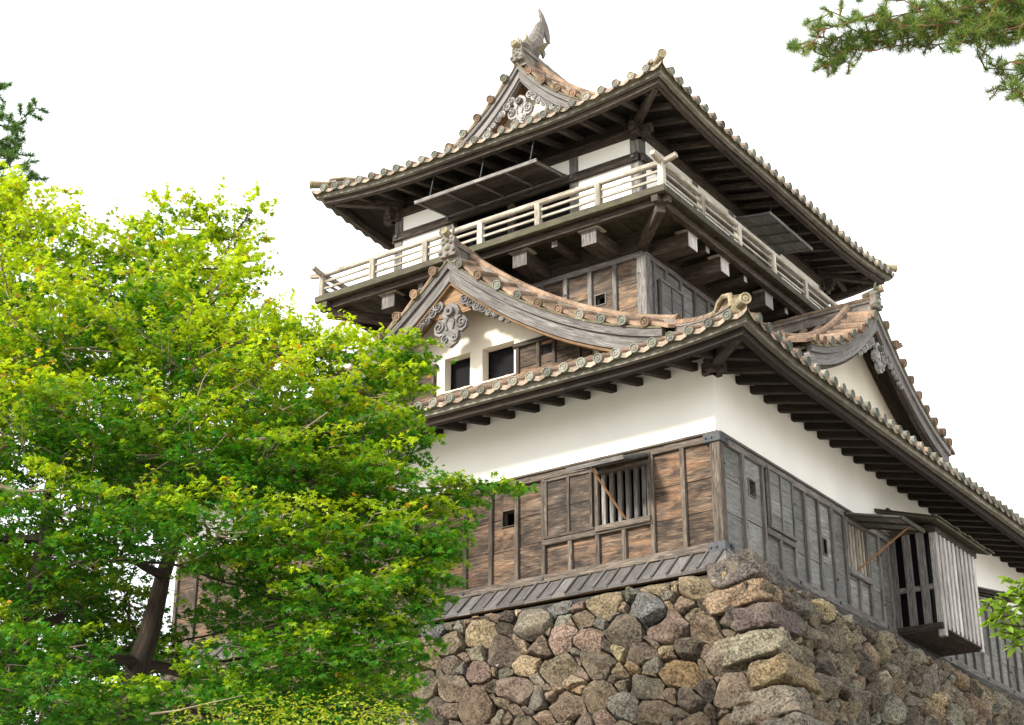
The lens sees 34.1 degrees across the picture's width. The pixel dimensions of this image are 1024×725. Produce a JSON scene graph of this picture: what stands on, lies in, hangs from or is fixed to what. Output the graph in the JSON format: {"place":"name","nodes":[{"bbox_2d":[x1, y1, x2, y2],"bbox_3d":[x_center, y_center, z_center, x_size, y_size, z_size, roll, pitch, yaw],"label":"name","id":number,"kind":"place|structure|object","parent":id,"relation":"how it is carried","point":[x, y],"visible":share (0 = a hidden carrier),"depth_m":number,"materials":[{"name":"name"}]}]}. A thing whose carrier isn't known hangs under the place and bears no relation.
{"place":"outdoors","nodes":[
{"label":"outdoors","id":0,"kind":"place"},
{"bbox_2d":[0,0,1023,724],"label":"sky","id":1,"kind":"structure","parent":0,"point":[907,157],"materials":[{"name":"white"}]},
{"bbox_2d":[976,576,1023,657],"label":"tree foliage","id":2,"kind":"object","parent":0,"point":[1012,634],"visible":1,"depth_m":11.24,"materials":[{"name":"green plant"}]},
{"bbox_3d":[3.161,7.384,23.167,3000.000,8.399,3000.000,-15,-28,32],"label":"ground","id":3,"kind":"structure","parent":0,"visible":0},
{"bbox_2d":[0,80,52,193],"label":"pine tree","id":4,"kind":"object","parent":3,"relation":"on","point":[9,153],"visible":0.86,"depth_m":25.42,"materials":[{"name":"green plant"}]},
{"bbox_2d":[0,160,211,724],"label":"maple tree","id":5,"kind":"object","parent":3,"relation":"on","point":[31,597],"visible":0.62,"depth_m":16.62,"materials":[{"name":"green plant"}]},
{"bbox_2d":[0,176,540,724],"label":"maple tree","id":6,"kind":"object","parent":3,"relation":"on","point":[218,356],"visible":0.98,"depth_m":15.20,"materials":[{"name":"green plant"}]},
{"bbox_2d":[167,685,418,724],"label":"shrub","id":7,"kind":"object","parent":3,"relation":"on","point":[281,711],"visible":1,"depth_m":12.46,"materials":[{"name":"green plant"}]},
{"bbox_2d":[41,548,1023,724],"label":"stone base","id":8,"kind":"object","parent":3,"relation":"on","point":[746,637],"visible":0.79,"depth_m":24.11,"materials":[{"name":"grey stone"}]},
{"bbox_2d":[95,9,1023,703],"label":"castle keep","id":9,"kind":"structure","parent":8,"relation":"on","point":[619,297],"depth_m":30.64,"materials":[{"name":"wood"}]},
{"bbox_2d":[595,459,650,531],"bbox_3d":[1.789,2.134,26.468,1.010,1.030,0.220,-15,-28,32],"label":"barred window","id":10,"kind":"structure","parent":9,"relation":"in","point":[643,464],"depth_m":26.45,"materials":[{"name":"grey wood"}]},
{"bbox_2d":[845,516,872,585],"bbox_3d":[6.027,3.328,29.380,0.220,1.030,0.910,-15,-28,32],"label":"barred window","id":11,"kind":"structure","parent":9,"relation":"in","point":[857,539],"depth_m":29.41,"materials":[{"name":"grey wood"}]},
{"bbox_2d":[777,0,1023,108],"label":"pine tree","id":12,"kind":"object","parent":3,"relation":"on","point":[991,25],"visible":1,"depth_m":14.36,"materials":[{"name":"green plant"}]}
]}

